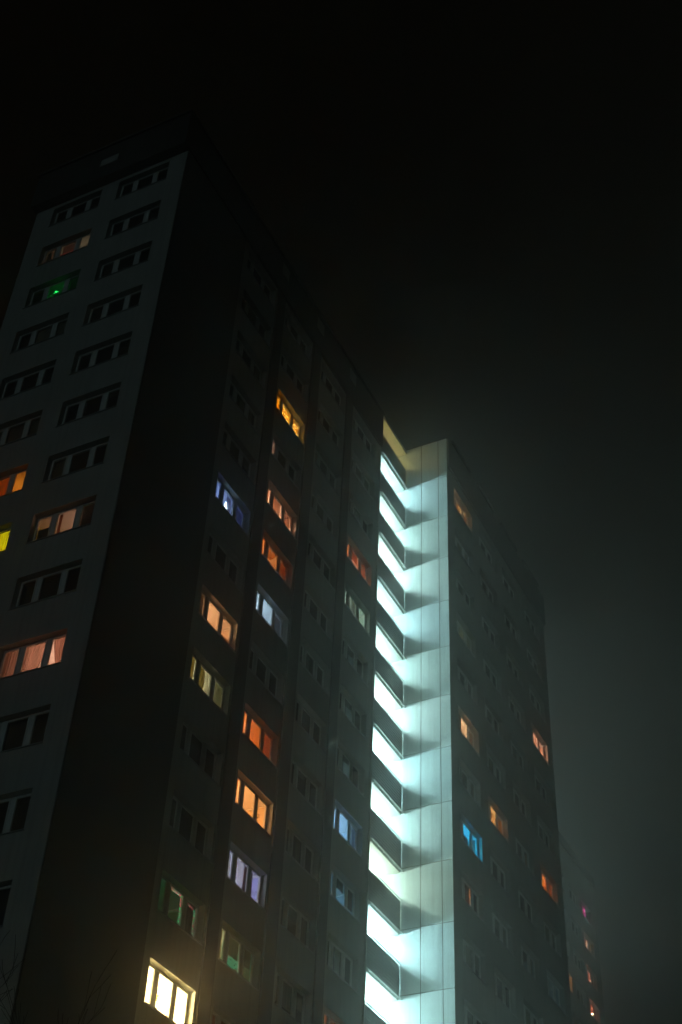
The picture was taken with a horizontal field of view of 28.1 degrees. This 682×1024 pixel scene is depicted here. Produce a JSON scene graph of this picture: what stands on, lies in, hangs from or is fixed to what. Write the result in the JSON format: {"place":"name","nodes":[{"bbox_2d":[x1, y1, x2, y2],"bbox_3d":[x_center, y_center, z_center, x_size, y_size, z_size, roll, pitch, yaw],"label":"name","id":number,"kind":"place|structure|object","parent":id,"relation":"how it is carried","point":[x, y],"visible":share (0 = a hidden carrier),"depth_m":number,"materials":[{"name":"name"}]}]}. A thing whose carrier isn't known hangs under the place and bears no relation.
{"place":"outdoors","nodes":[
{"label":"outdoors","id":0,"kind":"place"},
{"bbox_2d":[0,0,681,1023],"label":"sky","id":1,"kind":"structure","parent":0,"point":[480,201],"materials":[{"name":"black"}]},
{"bbox_2d":[558,831,604,1023],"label":"apartment tower","id":2,"kind":"structure","parent":0,"point":[585,981],"depth_m":111.19,"materials":[{"name":"grey concrete"}]},
{"label":"ground","id":3,"kind":"structure","parent":0,"visible":0},
{"bbox_2d":[0,932,117,1023],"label":"bare tree","id":4,"kind":"object","parent":3,"relation":"on","point":[19,1020],"visible":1,"depth_m":8.82,"materials":[{"name":"black plant"}]},
{"bbox_2d":[0,108,384,1023],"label":"apartment tower","id":5,"kind":"structure","parent":3,"relation":"on","point":[186,674],"depth_m":49.68,"materials":[{"name":"paint"}]},
{"bbox_2d":[0,885,10,926],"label":"window","id":6,"kind":"structure","parent":5,"relation":"in","point":[4,890],"depth_m":36.41,"materials":[{"name":"black glass"}]},
{"bbox_2d":[0,793,30,835],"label":"window","id":7,"kind":"structure","parent":5,"relation":"in","point":[13,811],"depth_m":38.29,"materials":[{"name":"black glass"}]},
{"bbox_2d":[0,416,40,446],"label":"window","id":8,"kind":"structure","parent":5,"relation":"in","point":[28,428],"depth_m":50.99,"materials":[{"name":"black glass"}]},
{"bbox_2d":[0,527,41,552],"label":"window","id":9,"kind":"structure","parent":5,"relation":"in","point":[4,534],"depth_m":47.16,"materials":[{"name":"yellow glass"}]},
{"bbox_2d":[0,710,49,753],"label":"window","id":10,"kind":"structure","parent":5,"relation":"in","point":[29,730],"depth_m":40.29,"materials":[{"name":"black glass"}]},
{"bbox_2d":[0,469,53,497],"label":"window","id":11,"kind":"structure","parent":5,"relation":"in","point":[13,483],"depth_m":49.22,"materials":[{"name":"orange glass"}]},
{"bbox_2d":[0,365,54,400],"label":"window","id":12,"kind":"structure","parent":5,"relation":"in","point":[42,377],"depth_m":52.88,"materials":[{"name":"black glass"}]},
{"bbox_2d":[0,634,65,679],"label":"window","id":13,"kind":"structure","parent":5,"relation":"in","point":[48,652],"depth_m":42.38,"materials":[{"name":"orange glass"}]},
{"bbox_2d":[9,318,67,353],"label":"window","id":14,"kind":"structure","parent":5,"relation":"in","point":[56,329],"depth_m":54.82,"materials":[{"name":"black glass"}]},
{"bbox_2d":[8,564,81,610],"bbox_3d":[-9.436,2.410,43.941,2.640,1.348,0.360,-17,-46,21],"label":"window","id":15,"kind":"structure","parent":5,"relation":"in","point":[65,581],"depth_m":44.14,"materials":[{"name":"black glass"}]},
{"bbox_2d":[25,500,95,544],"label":"window","id":16,"kind":"structure","parent":5,"relation":"in","point":[67,520],"depth_m":46.20,"materials":[{"name":"brown glass"}]},
{"bbox_2d":[36,234,89,266],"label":"window","id":17,"kind":"structure","parent":5,"relation":"in","point":[80,243],"depth_m":58.73,"materials":[{"name":"brown glass"}]},
{"bbox_2d":[23,275,102,308],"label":"window","id":18,"kind":"structure","parent":5,"relation":"in","point":[70,284],"depth_m":56.87,"materials":[{"name":"black glass"}]},
{"bbox_2d":[41,442,107,483],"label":"window","id":19,"kind":"structure","parent":5,"relation":"in","point":[93,456],"depth_m":48.32,"materials":[{"name":"black glass"}]},
{"bbox_2d":[48,195,100,226],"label":"window","id":20,"kind":"structure","parent":5,"relation":"in","point":[91,204],"depth_m":60.37,"materials":[{"name":"black glass"}]},
{"bbox_2d":[55,388,119,427],"bbox_3d":[-9.094,-3.830,49.554,2.640,1.348,0.360,-17,-46,21],"label":"window","id":21,"kind":"structure","parent":5,"relation":"in","point":[108,400],"depth_m":49.78,"materials":[{"name":"black glass"}]},
{"bbox_2d":[68,337,130,375],"bbox_3d":[-8.979,-5.910,51.425,2.640,1.348,0.360,-17,-46,21],"label":"window","id":22,"kind":"structure","parent":5,"relation":"in","point":[113,351],"depth_m":51.65,"materials":[{"name":"black glass"}]},
{"bbox_2d":[81,290,140,326],"bbox_3d":[-8.865,-7.990,53.296,2.640,1.348,0.360,-17,-46,21],"label":"window","id":23,"kind":"structure","parent":5,"relation":"in","point":[130,301],"depth_m":53.53,"materials":[{"name":"black glass"}]},
{"bbox_2d":[93,246,150,281],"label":"window","id":24,"kind":"structure","parent":5,"relation":"in","point":[141,256],"depth_m":55.79,"materials":[{"name":"black glass"}]},
{"bbox_2d":[104,206,159,239],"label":"window","id":25,"kind":"structure","parent":5,"relation":"in","point":[152,214],"depth_m":57.38,"materials":[{"name":"black glass"}]},
{"bbox_2d":[114,167,167,199],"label":"window","id":26,"kind":"structure","parent":5,"relation":"in","point":[156,177],"depth_m":59.16,"materials":[{"name":"black glass"}]},
{"bbox_2d":[144,964,188,1023],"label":"window","id":27,"kind":"structure","parent":5,"relation":"in","point":[172,996],"depth_m":41.33,"materials":[{"name":"white glass"}]},
{"bbox_2d":[157,876,202,945],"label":"window","id":28,"kind":"structure","parent":5,"relation":"in","point":[169,903],"depth_m":42.79,"materials":[{"name":"glass"}]},
{"bbox_2d":[168,795,211,862],"bbox_3d":[-4.896,10.143,43.880,0.360,1.348,2.640,-17,-46,21],"label":"window","id":29,"kind":"structure","parent":5,"relation":"in","point":[187,825],"depth_m":44.09,"materials":[{"name":"black glass"}]},
{"bbox_2d":[179,722,220,787],"bbox_3d":[-4.782,8.063,45.751,0.360,1.348,2.640,-17,-46,21],"label":"window","id":30,"kind":"structure","parent":5,"relation":"in","point":[191,744],"depth_m":45.97,"materials":[{"name":"black glass"}]},
{"bbox_2d":[189,654,228,717],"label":"window","id":31,"kind":"structure","parent":5,"relation":"in","point":[200,675],"depth_m":47.96,"materials":[{"name":"glass"}]},
{"bbox_2d":[198,591,235,652],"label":"window","id":32,"kind":"structure","parent":5,"relation":"in","point":[210,613],"depth_m":50.14,"materials":[{"name":"orange glass"}]},
{"bbox_2d":[207,533,242,592],"bbox_3d":[-4.440,1.822,51.364,0.360,1.348,2.640,-17,-46,21],"label":"window","id":33,"kind":"structure","parent":5,"relation":"in","point":[215,550],"depth_m":51.60,"materials":[{"name":"black glass"}]},
{"bbox_2d":[215,478,248,537],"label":"window","id":34,"kind":"structure","parent":5,"relation":"in","point":[222,495],"depth_m":53.75,"materials":[{"name":"blue glass"}]},
{"bbox_2d":[222,428,254,485],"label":"window","id":35,"kind":"structure","parent":5,"relation":"in","point":[230,445],"depth_m":55.51,"materials":[{"name":"black glass"}]},
{"bbox_2d":[218,926,258,990],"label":"window","id":36,"kind":"structure","parent":5,"relation":"in","point":[231,947],"depth_m":44.87,"materials":[{"name":"green glass"}]},
{"bbox_2d":[229,381,260,436],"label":"window","id":37,"kind":"structure","parent":5,"relation":"in","point":[234,394],"depth_m":57.50,"materials":[{"name":"black glass"}]},
{"bbox_2d":[227,848,265,910],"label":"window","id":38,"kind":"structure","parent":5,"relation":"in","point":[240,873],"depth_m":46.63,"materials":[{"name":"purple glass"}]},
{"bbox_2d":[235,337,265,391],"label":"window","id":39,"kind":"structure","parent":5,"relation":"in","point":[240,349],"depth_m":59.46,"materials":[{"name":"black glass"}]},
{"bbox_2d":[235,776,271,836],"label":"window","id":40,"kind":"structure","parent":5,"relation":"in","point":[246,798],"depth_m":48.98,"materials":[{"name":"orange glass"}]},
{"bbox_2d":[241,296,270,348],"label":"window","id":41,"kind":"structure","parent":5,"relation":"in","point":[245,306],"depth_m":61.12,"materials":[{"name":"black glass"}]},
{"bbox_2d":[242,710,277,768],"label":"window","id":42,"kind":"structure","parent":5,"relation":"in","point":[252,730],"depth_m":50.42,"materials":[{"name":"orange glass"}]},
{"bbox_2d":[247,257,274,308],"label":"window","id":43,"kind":"structure","parent":5,"relation":"in","point":[252,269],"depth_m":62.85,"materials":[{"name":"black glass"}]},
{"bbox_2d":[249,647,282,705],"bbox_3d":[-2.941,6.163,51.907,0.360,1.348,2.640,-17,-46,21],"label":"window","id":44,"kind":"structure","parent":5,"relation":"in","point":[257,666],"depth_m":52.16,"materials":[{"name":"black glass"}]},
{"bbox_2d":[255,590,287,646],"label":"window","id":45,"kind":"structure","parent":5,"relation":"in","point":[264,609],"depth_m":54.50,"materials":[{"name":"blue glass"}]},
{"bbox_2d":[261,537,291,591],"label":"window","id":46,"kind":"structure","parent":5,"relation":"in","point":[267,551],"depth_m":56.14,"materials":[{"name":"orange glass"}]},
{"bbox_2d":[266,486,296,539],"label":"window","id":47,"kind":"structure","parent":5,"relation":"in","point":[274,503],"depth_m":57.86,"materials":[{"name":"orange glass"}]},
{"bbox_2d":[271,439,300,491],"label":"window","id":48,"kind":"structure","parent":5,"relation":"in","point":[277,452],"depth_m":59.79,"materials":[{"name":"black glass"}]},
{"bbox_2d":[276,396,303,445],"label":"window","id":49,"kind":"structure","parent":5,"relation":"in","point":[290,420],"depth_m":61.65,"materials":[{"name":"orange glass"}]},
{"bbox_2d":[274,972,305,1023],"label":"window","id":50,"kind":"structure","parent":5,"relation":"in","point":[288,998],"depth_m":47.25,"materials":[{"name":"grey glass"}]},
{"bbox_2d":[281,354,307,403],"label":"window","id":51,"kind":"structure","parent":5,"relation":"in","point":[285,365],"depth_m":63.41,"materials":[{"name":"black glass"}]},
{"bbox_2d":[280,896,314,954],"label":"window","id":52,"kind":"structure","parent":5,"relation":"in","point":[293,921],"depth_m":49.53,"materials":[{"name":"grey glass"}]},
{"bbox_2d":[285,315,310,362],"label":"window","id":53,"kind":"structure","parent":5,"relation":"in","point":[288,324],"depth_m":65.37,"materials":[{"name":"black glass"}]},
{"bbox_2d":[285,826,318,882],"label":"window","id":54,"kind":"structure","parent":5,"relation":"in","point":[297,849],"depth_m":51.19,"materials":[{"name":"black glass"}]},
{"bbox_2d":[291,761,322,816],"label":"window","id":55,"kind":"structure","parent":5,"relation":"in","point":[300,781],"depth_m":52.76,"materials":[{"name":"black glass"}]},
{"bbox_2d":[295,700,325,754],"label":"window","id":56,"kind":"structure","parent":5,"relation":"in","point":[304,719],"depth_m":54.64,"materials":[{"name":"black glass"}]},
{"bbox_2d":[300,643,329,695],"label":"window","id":57,"kind":"structure","parent":5,"relation":"in","point":[307,660],"depth_m":56.76,"materials":[{"name":"black glass"}]},
{"bbox_2d":[304,590,332,641],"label":"window","id":58,"kind":"structure","parent":5,"relation":"in","point":[310,605],"depth_m":58.40,"materials":[{"name":"black glass"}]},
{"bbox_2d":[308,540,335,590],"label":"window","id":59,"kind":"structure","parent":5,"relation":"in","point":[313,554],"depth_m":60.27,"materials":[{"name":"black glass"}]},
{"bbox_2d":[311,494,337,542],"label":"window","id":60,"kind":"structure","parent":5,"relation":"in","point":[316,507],"depth_m":62.23,"materials":[{"name":"black glass"}]},
{"bbox_2d":[315,450,340,497],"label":"window","id":61,"kind":"structure","parent":5,"relation":"in","point":[320,463],"depth_m":64.09,"materials":[{"name":"black glass"}]},
{"bbox_2d":[318,409,342,454],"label":"window","id":62,"kind":"structure","parent":5,"relation":"in","point":[322,419],"depth_m":65.90,"materials":[{"name":"black glass"}]},
{"bbox_2d":[321,370,344,414],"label":"window","id":63,"kind":"structure","parent":5,"relation":"in","point":[324,378],"depth_m":67.78,"materials":[{"name":"black glass"}]},
{"bbox_2d":[327,938,358,993],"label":"window","id":64,"kind":"structure","parent":5,"relation":"in","point":[338,962],"depth_m":51.61,"materials":[{"name":"grey glass"}]},
{"bbox_2d":[330,870,360,923],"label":"window","id":65,"kind":"structure","parent":5,"relation":"in","point":[341,892],"depth_m":53.55,"materials":[{"name":"glass"}]},
{"bbox_2d":[333,806,362,858],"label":"window","id":66,"kind":"structure","parent":5,"relation":"in","point":[342,825],"depth_m":55.60,"materials":[{"name":"blue glass"}]},
{"bbox_2d":[336,746,364,797],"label":"window","id":67,"kind":"structure","parent":5,"relation":"in","point":[345,765],"depth_m":57.05,"materials":[{"name":"grey glass"}]},
{"bbox_2d":[339,691,366,740],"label":"window","id":68,"kind":"structure","parent":5,"relation":"in","point":[347,708],"depth_m":58.91,"materials":[{"name":"grey glass"}]},
{"bbox_2d":[342,638,368,686],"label":"window","id":69,"kind":"structure","parent":5,"relation":"in","point":[351,657],"depth_m":60.79,"materials":[{"name":"grey glass"}]},
{"bbox_2d":[345,589,369,636],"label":"window","id":70,"kind":"structure","parent":5,"relation":"in","point":[350,603],"depth_m":62.79,"materials":[{"name":"glass"}]},
{"bbox_2d":[347,543,371,588],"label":"window","id":71,"kind":"structure","parent":5,"relation":"in","point":[352,556],"depth_m":64.66,"materials":[{"name":"glass"}]},
{"bbox_2d":[349,499,372,543],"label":"window","id":72,"kind":"structure","parent":5,"relation":"in","point":[353,509],"depth_m":66.52,"materials":[{"name":"black glass"}]},
{"bbox_2d":[351,457,374,501],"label":"window","id":73,"kind":"structure","parent":5,"relation":"in","point":[355,468],"depth_m":68.36,"materials":[{"name":"black glass"}]},
{"bbox_2d":[353,418,375,461],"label":"window","id":74,"kind":"structure","parent":5,"relation":"in","point":[357,429],"depth_m":70.15,"materials":[{"name":"black glass"}]},
{"bbox_2d":[365,417,571,1023],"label":"apartment tower","id":75,"kind":"structure","parent":3,"relation":"on","point":[466,921],"depth_m":65.08,"materials":[{"name":"concrete"}]},
{"bbox_2d":[454,496,472,534],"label":"window","id":76,"kind":"structure","parent":75,"relation":"in","point":[456,504],"depth_m":74.28,"materials":[{"name":"brown glass"}]},
{"bbox_2d":[455,536,474,574],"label":"window","id":77,"kind":"structure","parent":75,"relation":"in","point":[459,547],"depth_m":72.37,"materials":[{"name":"grey glass"}]},
{"bbox_2d":[456,577,475,616],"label":"window","id":78,"kind":"structure","parent":75,"relation":"in","point":[459,587],"depth_m":70.43,"materials":[{"name":"grey glass"}]},
{"bbox_2d":[456,619,476,660],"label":"window","id":79,"kind":"structure","parent":75,"relation":"in","point":[462,634],"depth_m":68.65,"materials":[{"name":"grey glass"}]},
{"bbox_2d":[457,665,478,707],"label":"window","id":80,"kind":"structure","parent":75,"relation":"in","point":[462,678],"depth_m":66.97,"materials":[{"name":"grey glass"}]},
{"bbox_2d":[458,713,479,756],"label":"window","id":81,"kind":"structure","parent":75,"relation":"in","point":[464,729],"depth_m":65.13,"materials":[{"name":"orange glass"}]},
{"bbox_2d":[459,764,481,809],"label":"window","id":82,"kind":"structure","parent":75,"relation":"in","point":[465,780],"depth_m":63.19,"materials":[{"name":"black glass"}]},
{"bbox_2d":[460,819,483,864],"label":"window","id":83,"kind":"structure","parent":75,"relation":"in","point":[467,836],"depth_m":61.13,"materials":[{"name":"blue glass"}]},
{"bbox_2d":[464,1004,481,1023],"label":"window","id":84,"kind":"structure","parent":75,"relation":"in","point":[469,1017],"depth_m":55.43,"materials":[{"name":"black glass"}]},
{"bbox_2d":[462,878,485,923],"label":"window","id":85,"kind":"structure","parent":75,"relation":"in","point":[467,892],"depth_m":59.23,"materials":[{"name":"black glass"}]},
{"bbox_2d":[463,939,487,986],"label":"window","id":86,"kind":"structure","parent":75,"relation":"in","point":[471,959],"depth_m":57.37,"materials":[{"name":"black glass"}]},
{"bbox_2d":[479,537,496,573],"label":"window","id":87,"kind":"structure","parent":75,"relation":"in","point":[481,544],"depth_m":76.52,"materials":[{"name":"black glass"}]},
{"bbox_2d":[466,787,509,844],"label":"window","id":88,"kind":"structure","parent":75,"relation":"in","point":[494,818],"depth_m":65.36,"materials":[{"name":"orange glass"}]},
{"bbox_2d":[480,575,498,612],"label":"window","id":89,"kind":"structure","parent":75,"relation":"in","point":[484,586],"depth_m":74.75,"materials":[{"name":"black glass"}]},
{"bbox_2d":[482,617,500,654],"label":"window","id":90,"kind":"structure","parent":75,"relation":"in","point":[486,628],"depth_m":72.79,"materials":[{"name":"black glass"}]},
{"bbox_2d":[472,840,511,898],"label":"window","id":91,"kind":"structure","parent":75,"relation":"in","point":[497,873],"depth_m":63.43,"materials":[{"name":"black glass"}]},
{"bbox_2d":[469,897,514,956],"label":"window","id":92,"kind":"structure","parent":75,"relation":"in","point":[500,931],"depth_m":61.68,"materials":[{"name":"black glass"}]},
{"bbox_2d":[483,659,502,697],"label":"window","id":93,"kind":"structure","parent":75,"relation":"in","point":[488,672],"depth_m":70.90,"materials":[{"name":"grey glass"}]},
{"bbox_2d":[485,704,504,744],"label":"window","id":94,"kind":"structure","parent":75,"relation":"in","point":[489,716],"depth_m":69.03,"materials":[{"name":"black glass"}]},
{"bbox_2d":[486,751,506,792],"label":"window","id":95,"kind":"structure","parent":75,"relation":"in","point":[493,768],"depth_m":67.30,"materials":[{"name":"black glass"}]},
{"bbox_2d":[494,972,517,1017],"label":"window","id":96,"kind":"structure","parent":75,"relation":"in","point":[502,991],"depth_m":59.64,"materials":[{"name":"black glass"}]},
{"bbox_2d":[504,613,521,648],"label":"window","id":97,"kind":"structure","parent":75,"relation":"in","point":[507,622],"depth_m":77.01,"materials":[{"name":"black glass"}]},
{"bbox_2d":[506,653,523,689],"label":"window","id":98,"kind":"structure","parent":75,"relation":"in","point":[511,666],"depth_m":75.23,"materials":[{"name":"black glass"}]},
{"bbox_2d":[508,695,526,733],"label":"window","id":99,"kind":"structure","parent":75,"relation":"in","point":[512,707],"depth_m":73.34,"materials":[{"name":"black glass"}]},
{"bbox_2d":[510,740,529,778],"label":"window","id":100,"kind":"structure","parent":75,"relation":"in","point":[515,753],"depth_m":71.52,"materials":[{"name":"black glass"}]},
{"bbox_2d":[513,788,532,826],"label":"window","id":101,"kind":"structure","parent":75,"relation":"in","point":[517,800],"depth_m":69.80,"materials":[{"name":"black glass"}]},
{"bbox_2d":[515,837,535,877],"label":"window","id":102,"kind":"structure","parent":75,"relation":"in","point":[520,850],"depth_m":67.71,"materials":[{"name":"black glass"}]},
{"bbox_2d":[518,890,538,930],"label":"window","id":103,"kind":"structure","parent":75,"relation":"in","point":[525,907],"depth_m":65.77,"materials":[{"name":"black glass"}]},
{"bbox_2d":[524,1005,537,1023],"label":"window","id":104,"kind":"structure","parent":75,"relation":"in","point":[529,1017],"depth_m":62.17,"materials":[{"name":"black glass"}]},
{"bbox_2d":[521,946,541,987],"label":"window","id":105,"kind":"structure","parent":75,"relation":"in","point":[525,957],"depth_m":64.09,"materials":[{"name":"black glass"}]},
{"bbox_2d":[518,807,555,857],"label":"window","id":106,"kind":"structure","parent":75,"relation":"in","point":[542,834],"depth_m":71.98,"materials":[{"name":"black glass"}]},
{"bbox_2d":[529,688,545,722],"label":"window","id":107,"kind":"structure","parent":75,"relation":"in","point":[533,699],"depth_m":77.50,"materials":[{"name":"black glass"}]},
{"bbox_2d":[521,855,558,907],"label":"window","id":108,"kind":"structure","parent":75,"relation":"in","point":[546,884],"depth_m":70.07,"materials":[{"name":"orange glass"}]},
{"bbox_2d":[532,731,548,765],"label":"window","id":109,"kind":"structure","parent":75,"relation":"in","point":[535,741],"depth_m":75.85,"materials":[{"name":"orange glass"}]},
{"bbox_2d":[534,774,552,810],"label":"window","id":110,"kind":"structure","parent":75,"relation":"in","point":[539,787],"depth_m":73.75,"materials":[{"name":"black glass"}]},
{"bbox_2d":[523,961,566,1015],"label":"window","id":111,"kind":"structure","parent":75,"relation":"in","point":[553,991],"depth_m":66.49,"materials":[{"name":"black glass"}]},
{"bbox_2d":[543,920,562,959],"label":"window","id":112,"kind":"structure","parent":75,"relation":"in","point":[549,936],"depth_m":68.20,"materials":[{"name":"black glass"}]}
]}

